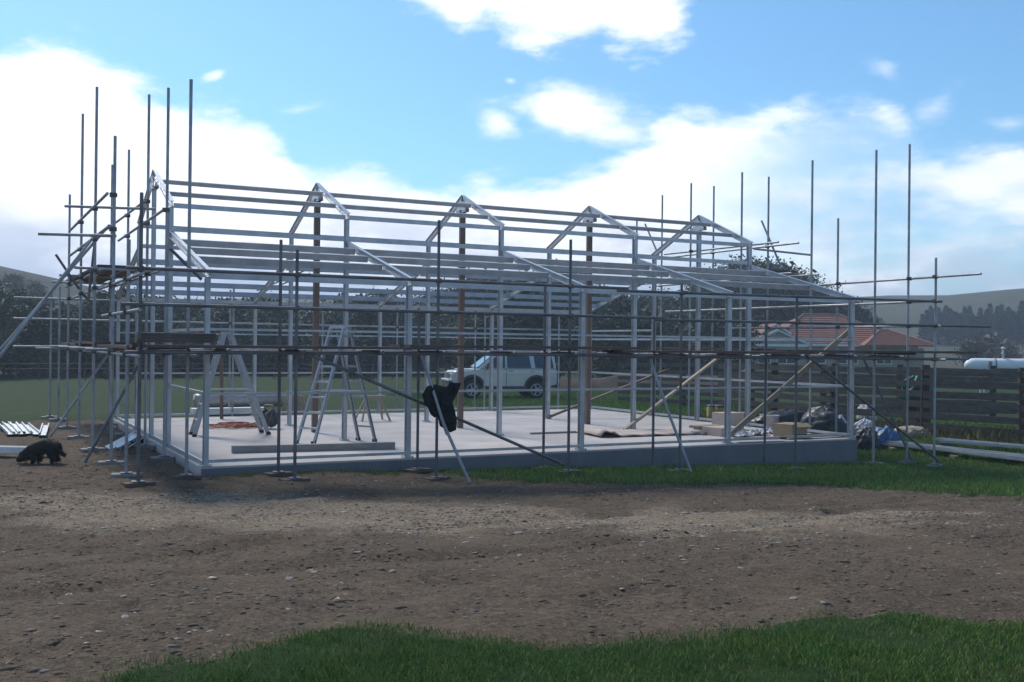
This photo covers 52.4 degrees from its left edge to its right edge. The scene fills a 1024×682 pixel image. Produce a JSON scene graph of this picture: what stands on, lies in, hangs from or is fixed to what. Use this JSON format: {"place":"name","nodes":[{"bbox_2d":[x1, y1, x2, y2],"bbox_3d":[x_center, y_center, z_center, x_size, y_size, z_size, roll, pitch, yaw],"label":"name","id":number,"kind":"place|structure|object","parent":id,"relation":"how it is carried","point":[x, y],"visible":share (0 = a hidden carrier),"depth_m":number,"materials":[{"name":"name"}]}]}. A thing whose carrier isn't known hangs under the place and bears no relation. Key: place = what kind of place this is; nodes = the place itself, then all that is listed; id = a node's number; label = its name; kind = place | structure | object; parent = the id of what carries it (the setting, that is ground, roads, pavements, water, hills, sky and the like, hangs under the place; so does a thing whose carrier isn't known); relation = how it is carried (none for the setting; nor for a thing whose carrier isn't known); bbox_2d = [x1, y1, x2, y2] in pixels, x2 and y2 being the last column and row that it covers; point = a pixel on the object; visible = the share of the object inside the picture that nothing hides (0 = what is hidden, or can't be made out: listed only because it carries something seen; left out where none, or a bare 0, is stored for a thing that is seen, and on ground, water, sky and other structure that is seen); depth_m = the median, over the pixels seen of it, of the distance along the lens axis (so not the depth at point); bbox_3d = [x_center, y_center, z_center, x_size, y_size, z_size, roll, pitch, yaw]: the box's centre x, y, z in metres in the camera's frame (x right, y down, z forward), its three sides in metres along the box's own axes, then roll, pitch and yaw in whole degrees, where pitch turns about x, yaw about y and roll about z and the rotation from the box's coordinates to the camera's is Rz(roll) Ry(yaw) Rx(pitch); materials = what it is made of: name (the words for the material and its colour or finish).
{"place":"outdoors","nodes":[
{"label":"outdoors","id":0,"kind":"place"},
{"bbox_2d":[0,266,1023,681],"bbox_3d":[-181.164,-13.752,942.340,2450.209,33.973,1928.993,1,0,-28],"label":"ground","id":1,"kind":"structure","parent":0,"point":[24,398],"depth_m":8.30,"materials":[{"name":"brown soil"}]},
{"bbox_2d":[1,273,29,292],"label":"bush","id":2,"kind":"object","parent":1,"relation":"on","point":[16,280],"visible":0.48,"depth_m":118.39,"materials":[{"name":"green plant"}]},
{"bbox_2d":[0,273,40,367],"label":"tree","id":3,"kind":"object","parent":1,"relation":"on","point":[7,314],"visible":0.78,"depth_m":56.51,"materials":[{"name":"green plant"}]},
{"bbox_2d":[0,286,57,374],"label":"tree","id":4,"kind":"object","parent":1,"relation":"on","point":[12,294],"visible":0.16,"depth_m":61.17,"materials":[{"name":"green plant"}]},
{"bbox_2d":[0,446,62,452],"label":"white channel","id":5,"kind":"object","parent":1,"relation":"on","point":[11,449],"visible":0.27,"depth_m":15.63,"materials":[{"name":"paint"}]},
{"bbox_2d":[20,279,58,305],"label":"bush","id":6,"kind":"object","parent":1,"relation":"on","point":[37,288],"visible":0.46,"depth_m":111.42,"materials":[{"name":"green plant"}]},
{"bbox_2d":[16,438,66,463],"bbox_3d":[-6.644,1.555,14.719,0.690,0.355,0.276,1,0,-9],"label":"dog","id":7,"kind":"object","parent":1,"relation":"on","point":[38,450],"visible":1,"depth_m":14.64},
{"bbox_2d":[0,301,95,376],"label":"tree","id":8,"kind":"object","parent":1,"relation":"on","point":[30,357],"visible":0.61,"depth_m":58.42,"materials":[{"name":"green plant"}]},
{"bbox_2d":[26,300,83,375],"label":"tree","id":9,"kind":"object","parent":1,"relation":"on","point":[55,371],"visible":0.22,"depth_m":59.78,"materials":[{"name":"green plant"}]},
{"bbox_2d":[48,301,91,373],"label":"tree","id":10,"kind":"object","parent":1,"relation":"on","point":[71,371],"visible":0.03,"depth_m":64.89,"materials":[{"name":"green plant"}]},
{"bbox_2d":[69,300,100,373],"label":"tree","id":11,"kind":"object","parent":1,"relation":"on","point":[86,363],"visible":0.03,"depth_m":64.91,"materials":[{"name":"green plant"}]},
{"bbox_2d":[0,87,202,473],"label":"scaffold","id":12,"kind":"object","parent":1,"relation":"on","point":[127,279],"visible":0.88,"depth_m":16.56,"materials":[{"name":"metal"}]},
{"bbox_2d":[62,287,156,375],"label":"tree","id":13,"kind":"object","parent":1,"relation":"on","point":[102,331],"visible":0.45,"depth_m":59.70,"materials":[{"name":"green plant"}]},
{"bbox_2d":[121,480,155,486],"bbox_3d":[-4.574,1.746,12.736,0.360,0.042,0.200,1,0,-36],"label":"sole board","id":14,"kind":"object","parent":1,"relation":"on","point":[146,483],"visible":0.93,"depth_m":12.68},
{"bbox_2d":[114,295,200,375],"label":"tree","id":15,"kind":"object","parent":1,"relation":"on","point":[159,315],"visible":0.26,"depth_m":61.82,"materials":[{"name":"green plant"}]},
{"bbox_2d":[181,308,218,371],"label":"tree","id":16,"kind":"object","parent":1,"relation":"on","point":[198,363],"visible":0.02,"depth_m":70.12,"materials":[{"name":"green plant"}]},
{"bbox_2d":[0,362,430,379],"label":"wire fence","id":17,"kind":"object","parent":1,"relation":"on","point":[62,368],"visible":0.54,"depth_m":55.79,"materials":[{"name":"metal"}]},
{"bbox_2d":[185,298,276,374],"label":"tree","id":18,"kind":"object","parent":1,"relation":"on","point":[221,314],"visible":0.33,"depth_m":65.79,"materials":[{"name":"green plant"}]},
{"bbox_2d":[213,309,294,374],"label":"tree","id":19,"kind":"object","parent":1,"relation":"on","point":[263,315],"visible":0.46,"depth_m":66.26,"materials":[{"name":"green plant"}]},
{"bbox_2d":[214,291,300,326],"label":"tree","id":20,"kind":"object","parent":1,"relation":"on","point":[284,312],"visible":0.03,"depth_m":73.97,"materials":[{"name":"green plant"}]},
{"bbox_2d":[283,315,319,374],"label":"tree","id":21,"kind":"object","parent":1,"relation":"on","point":[303,360],"visible":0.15,"depth_m":68.11,"materials":[{"name":"green plant"}]},
{"bbox_2d":[13,271,595,417],"bbox_3d":[-4.145,0.197,25.442,14.500,3.859,1.077,1,0,-28],"label":"scaffold","id":22,"kind":"object","parent":1,"relation":"on","point":[232,323],"visible":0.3,"depth_m":25.11,"materials":[{"name":"metal"}]},
{"bbox_2d":[293,293,370,370],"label":"tree","id":23,"kind":"object","parent":1,"relation":"on","point":[309,315],"visible":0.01,"depth_m":78.23,"materials":[{"name":"green plant"}]},
{"bbox_2d":[293,312,377,374],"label":"tree","id":24,"kind":"object","parent":1,"relation":"on","point":[335,318],"visible":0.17,"depth_m":67.50,"materials":[{"name":"green plant"}]},
{"bbox_2d":[302,323,370,376],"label":"tree","id":25,"kind":"object","parent":1,"relation":"on","point":[333,341],"visible":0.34,"depth_m":63.63,"materials":[{"name":"green plant"}]},
{"bbox_2d":[348,288,455,374],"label":"tree","id":26,"kind":"object","parent":1,"relation":"on","point":[389,318],"visible":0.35,"depth_m":68.99,"materials":[{"name":"green plant"}]},
{"bbox_2d":[413,317,457,373],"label":"tree","id":27,"kind":"object","parent":1,"relation":"on","point":[442,362],"visible":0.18,"depth_m":71.78,"materials":[{"name":"green plant"}]},
{"bbox_2d":[430,288,485,367],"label":"tree","id":28,"kind":"object","parent":1,"relation":"on","point":[449,316],"visible":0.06,"depth_m":85.66,"materials":[{"name":"green plant"}]},
{"bbox_2d":[435,267,512,320],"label":"tree","id":29,"kind":"object","parent":1,"relation":"on","point":[482,290],"visible":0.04,"depth_m":87.22,"materials":[{"name":"green plant"}]},
{"bbox_2d":[113,409,856,476],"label":"concrete slab","id":30,"kind":"structure","parent":1,"relation":"on","point":[518,426],"depth_m":18.28,"materials":[{"name":"concrete"}]},
{"bbox_2d":[219,331,222,418],"bbox_3d":[-6.313,0.743,22.615,0.102,1.902,0.050,1,0,-28],"label":"timber post","id":31,"kind":"object","parent":30,"relation":"on","point":[221,383],"visible":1,"depth_m":22.59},
{"bbox_2d":[209,412,250,416],"bbox_3d":[-6.659,1.742,24.427,1.200,0.148,0.100,1,0,-28],"label":"bearer","id":32,"kind":"object","parent":30,"relation":"on","point":[230,415],"visible":0.14,"depth_m":24.40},
{"bbox_2d":[190,407,263,412],"bbox_3d":[-6.658,1.614,24.427,1.675,0.100,0.350,1,0,-28],"label":"panel pack","id":33,"kind":"object","parent":32,"relation":"on","point":[226,409],"visible":0.63,"depth_m":24.31,"materials":[{"name":"white paint"}]},
{"bbox_2d":[189,332,270,436],"bbox_3d":[-5.114,0.771,18.865,1.393,1.875,0.550,1,0,-28],"label":"step ladder","id":34,"kind":"object","parent":30,"relation":"on","point":[247,385],"visible":0.88,"depth_m":18.84,"materials":[{"name":"metal"}]},
{"bbox_2d":[202,421,262,428],"bbox_3d":[-5.396,1.649,20.515,0.917,0.088,1.410,1,0,25],"label":"extension cable","id":35,"kind":"object","parent":30,"relation":"on","point":[239,424],"visible":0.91,"depth_m":20.25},
{"bbox_2d":[259,404,276,427],"bbox_3d":[-4.732,1.474,20.267,0.261,0.468,0.351,1,0,34],"label":"cable reel","id":36,"kind":"object","parent":30,"relation":"on","point":[270,416],"visible":0.76,"depth_m":20.21,"materials":[{"name":"black rubber"}]},
{"bbox_2d":[282,395,305,414],"bbox_3d":[-5.240,1.619,25.003,0.420,0.605,0.418,1,0,-33],"label":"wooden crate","id":37,"kind":"object","parent":30,"relation":"on","point":[301,400],"visible":0.38,"depth_m":24.89,"materials":[{"name":"brown wood"}]},
{"bbox_2d":[231,442,394,452],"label":"steel beam","id":38,"kind":"structure","parent":30,"relation":"on","point":[313,447],"depth_m":16.13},
{"bbox_2d":[311,199,320,431],"bbox_3d":[-3.673,-0.477,19.506,0.105,4.370,0.090,1,0,-28],"label":"timber prop","id":39,"kind":"object","parent":30,"relation":"on","point":[315,326],"visible":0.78,"depth_m":19.47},
{"bbox_2d":[297,325,376,443],"bbox_3d":[-2.986,0.733,17.637,1.394,1.990,0.422,1,0,-30],"label":"step ladder","id":40,"kind":"object","parent":30,"relation":"on","point":[339,335],"visible":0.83,"depth_m":17.59,"materials":[{"name":"metal"}]},
{"bbox_2d":[356,395,390,421],"bbox_3d":[-3.035,1.464,22.659,0.674,0.559,0.526,1,0,-28],"label":"sawhorse","id":41,"kind":"object","parent":30,"relation":"on","point":[379,397],"visible":0.79,"depth_m":22.64,"materials":[{"name":"brown wood"}]},
{"bbox_2d":[457,210,465,427],"bbox_3d":[-1.017,-0.443,20.901,0.105,4.370,0.090,1,0,-28],"label":"timber prop","id":42,"kind":"object","parent":30,"relation":"on","point":[461,325],"visible":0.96,"depth_m":20.86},
{"bbox_2d":[113,169,855,466],"bbox_3d":[-1.016,-0.594,20.901,11.990,4.677,9.480,1,0,-28],"label":"barn skeleton","id":43,"kind":"object","parent":30,"relation":"on","point":[547,269],"visible":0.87,"depth_m":19.13,"materials":[{"name":"metal"}]},
{"bbox_2d":[623,359,718,429],"bbox_3d":[3.287,1.031,21.121,2.404,1.508,0.090,1,0,-28],"label":"timber brace","id":44,"kind":"object","parent":43,"relation":"attached to","point":[669,395],"visible":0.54,"depth_m":21.06,"materials":[{"name":"brown wood"}]},
{"bbox_2d":[731,329,847,436],"bbox_3d":[5.130,0.720,19.049,2.980,2.015,0.045,1,0,-28],"label":"timber brace","id":45,"kind":"object","parent":43,"relation":"attached to","point":[770,399],"visible":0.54,"depth_m":18.91,"materials":[{"name":"brown wood"}]},
{"bbox_2d":[584,220,592,423],"bbox_3d":[1.639,-0.409,22.295,0.105,4.370,0.090,1,0,-28],"label":"timber prop","id":46,"kind":"object","parent":30,"relation":"on","point":[588,330],"visible":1,"depth_m":22.26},
{"bbox_2d":[547,368,670,417],"bbox_3d":[2.328,1.206,24.492,3.414,1.143,0.090,1,0,-28],"label":"timber brace","id":47,"kind":"object","parent":30,"relation":"on","point":[606,394],"visible":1,"depth_m":24.43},
{"bbox_2d":[576,426,696,436],"bbox_3d":[2.388,1.700,19.968,2.234,0.135,1.158,1,0,-25],"label":"building paper","id":48,"kind":"object","parent":30,"relation":"on","point":[624,433],"visible":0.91,"depth_m":19.76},
{"bbox_2d":[702,425,743,436],"bbox_3d":[4.035,1.720,19.929,0.620,0.160,0.500,1,0,-36],"label":"flat pack","id":49,"kind":"object","parent":30,"relation":"on","point":[718,430],"visible":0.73,"depth_m":19.73,"materials":[{"name":"paper"}]},
{"bbox_2d":[712,412,743,425],"bbox_3d":[4.446,1.639,21.422,0.520,0.340,0.400,1,0,-31],"label":"flat pack","id":50,"kind":"object","parent":49,"relation":"on","point":[736,418],"visible":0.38,"depth_m":21.29,"materials":[{"name":"paper"}]},
{"bbox_2d":[769,421,811,438],"bbox_3d":[5.244,1.675,19.614,0.500,0.275,0.638,1,0,-42],"label":"cardboard box","id":51,"kind":"object","parent":30,"relation":"on","point":[783,428],"visible":0.71,"depth_m":19.47,"materials":[{"name":"brown cardboard"}]},
{"bbox_2d":[446,315,529,367],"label":"tree","id":52,"kind":"object","parent":1,"relation":"on","point":[468,361],"visible":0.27,"depth_m":63.77,"materials":[{"name":"green plant"}]},
{"bbox_2d":[441,349,560,398],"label":"parked car","id":53,"kind":"object","parent":1,"relation":"on","point":[522,380],"visible":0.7,"depth_m":40.31,"materials":[{"name":"silver metal"}]},
{"bbox_2d":[0,464,1021,645],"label":"wood chips","id":54,"kind":"object","parent":1,"relation":"on","point":[362,510],"visible":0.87,"depth_m":10.83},
{"bbox_2d":[0,441,1023,681],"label":"dirt clods","id":55,"kind":"object","parent":1,"relation":"on","point":[11,668],"visible":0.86,"depth_m":8.41,"materials":[{"name":"soil"}]},
{"bbox_2d":[8,461,1017,661],"bbox_3d":[1.248,1.895,12.221,22.018,0.524,12.065,1,0,-28],"label":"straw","id":56,"kind":"object","parent":1,"relation":"on","point":[455,547],"visible":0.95,"depth_m":8.87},
{"bbox_2d":[445,290,619,376],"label":"tree","id":57,"kind":"object","parent":1,"relation":"on","point":[528,322],"visible":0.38,"depth_m":63.97,"materials":[{"name":"green plant"}]},
{"bbox_2d":[65,605,1023,681],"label":"lawn grass","id":58,"kind":"structure","parent":1,"relation":"on","point":[996,636],"depth_m":5.32,"materials":[{"name":"plant"}]},
{"bbox_2d":[92,610,1023,681],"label":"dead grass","id":59,"kind":"structure","parent":1,"relation":"on","point":[614,655],"depth_m":5.33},
{"bbox_2d":[533,258,621,369],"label":"tree","id":60,"kind":"object","parent":1,"relation":"on","point":[593,302],"visible":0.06,"depth_m":85.40,"materials":[{"name":"green plant"}]},
{"bbox_2d":[596,294,651,313],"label":"tree","id":61,"kind":"object","parent":1,"relation":"on","point":[624,298],"visible":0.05,"depth_m":89.03,"materials":[{"name":"green plant"}]},
{"bbox_2d":[591,300,691,377],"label":"tree","id":62,"kind":"object","parent":1,"relation":"on","point":[622,308],"visible":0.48,"depth_m":66.53,"materials":[{"name":"green plant"}]},
{"bbox_2d":[545,374,770,392],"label":"earth bank","id":63,"kind":"structure","parent":1,"relation":"on","point":[609,381],"depth_m":48.60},
{"bbox_2d":[645,301,691,369],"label":"tree","id":64,"kind":"object","parent":1,"relation":"on","point":[665,307],"visible":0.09,"depth_m":79.41,"materials":[{"name":"green plant"}]},
{"bbox_2d":[648,296,705,324],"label":"tree","id":65,"kind":"object","parent":1,"relation":"on","point":[671,300],"visible":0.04,"depth_m":93.76,"materials":[{"name":"green plant"}]},
{"bbox_2d":[387,390,987,425],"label":"paddock grass","id":66,"kind":"structure","parent":1,"relation":"on","point":[607,402],"depth_m":37.30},
{"bbox_2d":[667,285,758,325],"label":"tree","id":67,"kind":"object","parent":1,"relation":"on","point":[721,302],"visible":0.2,"depth_m":94.39,"materials":[{"name":"green plant"}]},
{"bbox_2d":[667,299,768,375],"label":"tree","id":68,"kind":"object","parent":1,"relation":"on","point":[718,329],"visible":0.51,"depth_m":68.30,"materials":[{"name":"green plant"}]},
{"bbox_2d":[684,256,778,323],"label":"tree","id":69,"kind":"object","parent":1,"relation":"on","point":[753,289],"visible":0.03,"depth_m":99.42,"materials":[{"name":"green plant"}]},
{"bbox_2d":[678,254,827,324],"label":"tree","id":70,"kind":"object","parent":1,"relation":"on","point":[789,313],"visible":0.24,"depth_m":98.31,"materials":[{"name":"green plant"}]},
{"bbox_2d":[750,408,806,427],"bbox_3d":[7.243,1.993,27.210,2.566,0.471,1.147,1,0,-28],"label":"tarpaulin","id":71,"kind":"object","parent":1,"relation":"on","point":[786,414],"visible":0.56,"depth_m":26.74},
{"bbox_2d":[735,256,829,324],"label":"tree","id":72,"kind":"object","parent":1,"relation":"on","point":[783,292],"visible":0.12,"depth_m":98.84,"materials":[{"name":"green plant"}]},
{"bbox_2d":[636,144,981,464],"bbox_3d":[5.569,-0.725,22.776,1.801,6.036,10.318,1,0,-28],"label":"scaffold","id":73,"kind":"object","parent":1,"relation":"on","point":[908,278],"visible":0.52,"depth_m":20.82,"materials":[{"name":"metal"}]},
{"bbox_2d":[618,360,1017,415],"bbox_3d":[11.222,1.653,32.635,17.467,1.900,1.118,1,0,28],"label":"rail fence","id":74,"kind":"object","parent":1,"relation":"on","point":[824,374],"visible":0.33,"depth_m":33.09,"materials":[{"name":"wood"}]},
{"bbox_2d":[792,289,845,315],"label":"tree","id":75,"kind":"object","parent":1,"relation":"on","point":[830,310],"visible":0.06,"depth_m":99.80,"materials":[{"name":"green plant"}]},
{"bbox_2d":[799,406,846,433],"bbox_3d":[7.455,1.906,24.989,0.963,0.713,1.393,1,0,-28],"label":"tarpaulin","id":76,"kind":"object","parent":1,"relation":"on","point":[822,418],"visible":0.75,"depth_m":24.64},
{"bbox_2d":[658,407,1023,447],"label":"dry grass","id":77,"kind":"structure","parent":1,"relation":"on","point":[977,435],"depth_m":23.34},
{"bbox_2d":[838,296,879,322],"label":"tree","id":78,"kind":"object","parent":1,"relation":"on","point":[862,312],"visible":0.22,"depth_m":100.64,"materials":[{"name":"green plant"}]},
{"bbox_2d":[854,426,881,450],"bbox_3d":[7.561,2.074,22.176,0.540,0.527,0.733,1,0,-28],"label":"plastic sheet","id":79,"kind":"object","parent":1,"relation":"on","point":[863,435],"visible":0.82,"depth_m":22.02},
{"bbox_2d":[718,362,1023,439],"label":"rail fence","id":80,"kind":"object","parent":1,"relation":"on","point":[924,415],"visible":0.77,"depth_m":24.88,"materials":[{"name":"wood"}]},
{"bbox_2d":[875,425,900,447],"bbox_3d":[8.039,2.055,22.465,0.740,0.489,0.728,1,0,17],"label":"plastic sheet","id":81,"kind":"object","parent":1,"relation":"on","point":[886,433],"visible":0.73,"depth_m":22.23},
{"bbox_2d":[894,425,932,437],"bbox_3d":[9.203,2.093,24.039,1.020,0.286,0.736,1,0,-28],"label":"sand heap","id":82,"kind":"object","parent":1,"relation":"on","point":[912,430],"visible":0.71,"depth_m":23.80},
{"bbox_2d":[903,406,930,422],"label":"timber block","id":83,"kind":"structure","parent":1,"relation":"on","point":[913,409],"depth_m":25.32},
{"bbox_2d":[898,375,932,400],"bbox_3d":[9.890,1.149,25.476,0.929,0.686,0.754,1,0,-28],"label":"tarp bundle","id":84,"kind":"object","parent":83,"relation":"on","point":[915,377],"visible":0.32,"depth_m":25.32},
{"bbox_2d":[936,315,950,345],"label":"pine tree","id":85,"kind":"object","parent":1,"relation":"on","point":[941,331],"visible":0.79,"depth_m":180.80,"materials":[{"name":"green plant"}]},
{"bbox_2d":[892,443,1023,460],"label":"steel purlin","id":86,"kind":"object","parent":1,"relation":"on","point":[987,455],"visible":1,"depth_m":19.97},
{"bbox_2d":[885,441,1023,458],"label":"steel purlin","id":87,"kind":"object","parent":86,"relation":"on","point":[980,452],"visible":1,"depth_m":20.38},
{"bbox_2d":[956,336,1001,362],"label":"bush","id":88,"kind":"object","parent":1,"relation":"on","point":[979,346],"visible":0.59,"depth_m":111.08,"materials":[{"name":"green plant"}]},
{"bbox_2d":[939,440,1023,448],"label":"steel purlin","id":89,"kind":"object","parent":1,"relation":"on","point":[982,444],"visible":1,"depth_m":21.27,"materials":[{"name":"metal"}]},
{"bbox_2d":[964,347,1023,392],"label":"tank","id":90,"kind":"object","parent":1,"relation":"on","point":[981,363],"visible":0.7,"depth_m":43.61,"materials":[{"name":"metal"}]},
{"bbox_2d":[973,332,1023,358],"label":"bush","id":91,"kind":"object","parent":1,"relation":"on","point":[1008,351],"visible":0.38,"depth_m":121.91,"materials":[{"name":"green plant"}]},
{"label":"sole board","id":92,"kind":"object","parent":1,"relation":"on","visible":0},
{"bbox_2d":[121,79,990,482],"bbox_3d":[2.160,-0.591,16.306,15.650,5.502,1.670,1,0,-28],"label":"scaffold","id":93,"kind":"object","parent":92,"relation":"on","point":[543,353],"visible":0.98,"depth_m":14.74,"materials":[{"name":"metal"}]},
{"bbox_2d":[142,344,437,349],"bbox_3d":[-2.814,0.084,13.667,3.906,0.042,0.228,1,0,-27],"label":"scaffold board","id":94,"kind":"object","parent":93,"relation":"on","point":[271,347],"visible":0.81,"depth_m":13.46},
{"bbox_2d":[134,339,213,342],"bbox_3d":[-4.206,0.001,12.981,0.926,0.042,0.228,1,0,-28],"label":"scaffold board","id":95,"kind":"object","parent":94,"relation":"on","point":[173,341],"visible":0.93,"depth_m":12.86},
{"bbox_2d":[135,336,214,339],"bbox_3d":[-4.211,-0.039,13.035,0.926,0.042,0.228,1,0,-27],"label":"scaffold board","id":96,"kind":"object","parent":95,"relation":"on","point":[177,337],"visible":0.83,"depth_m":12.94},
{"bbox_2d":[137,333,215,336],"bbox_3d":[-4.216,-0.079,13.088,0.926,0.042,0.228,1,0,-28],"label":"scaffold board","id":97,"kind":"object","parent":96,"relation":"on","point":[180,334],"visible":0.83,"depth_m":13.00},
{"bbox_2d":[422,382,460,431],"bbox_3d":[-1.001,0.921,14.427,0.587,0.687,0.253,1,0,-28],"label":"jacket","id":98,"kind":"object","parent":93,"relation":"hanging from","point":[445,396],"visible":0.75,"depth_m":14.40,"materials":[{"name":"black fabric"}]},
{"bbox_2d":[404,345,643,349],"bbox_3d":[0.268,0.093,15.286,3.906,0.042,0.228,1,0,-28],"label":"scaffold board","id":99,"kind":"object","parent":93,"relation":"on","point":[515,347],"visible":0.93,"depth_m":15.10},
{"bbox_2d":[614,350,814,353],"bbox_3d":[3.371,0.181,16.915,3.906,0.042,0.228,1,0,-27],"label":"scaffold board","id":100,"kind":"object","parent":93,"relation":"on","point":[666,351],"visible":0.93,"depth_m":16.71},
{"bbox_2d":[791,350,958,353],"bbox_3d":[6.550,0.191,18.585,3.906,0.042,0.228,1,0,-28],"label":"scaffold board","id":101,"kind":"object","parent":93,"relation":"on","point":[864,351],"visible":0.93,"depth_m":18.36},
{"bbox_3d":[-5.452,1.757,25.569,0.090,0.293,0.500,1,0,-28],"label":"bearer","id":102,"kind":"object","parent":1,"relation":"on","visible":0},
{"bbox_2d":[193,394,301,407],"bbox_3d":[-6.352,1.427,25.096,2.611,0.340,0.340,1,0,-28],"label":"wrap roll","id":103,"kind":"object","parent":102,"relation":"on","point":[238,400],"visible":0.41,"depth_m":24.86,"materials":[{"name":"silver plastic"}]},
{"bbox_2d":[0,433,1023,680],"bbox_3d":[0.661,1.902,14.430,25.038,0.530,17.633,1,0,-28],"label":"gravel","id":104,"kind":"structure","parent":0,"point":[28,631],"depth_m":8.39,"materials":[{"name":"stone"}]},
{"bbox_2d":[0,0,1023,298],"label":"sky","id":105,"kind":"structure","parent":0,"point":[612,107],"materials":[{"name":"blue"}]},
{"bbox_2d":[283,422,1023,498],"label":"grass","id":106,"kind":"structure","parent":0,"point":[984,480],"depth_m":16.48,"materials":[{"name":"plant"}]},
{"bbox_2d":[732,313,936,374],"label":"house","id":107,"kind":"structure","parent":0,"point":[889,340],"depth_m":80.65,"materials":[{"name":"tile"}]},
{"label":"steel purlin","id":108,"kind":"object","parent":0,"visible":0},
{"bbox_2d":[893,441,1023,455],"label":"steel purlin","id":109,"kind":"object","parent":108,"relation":"on","point":[1008,453],"visible":0.27,"depth_m":20.29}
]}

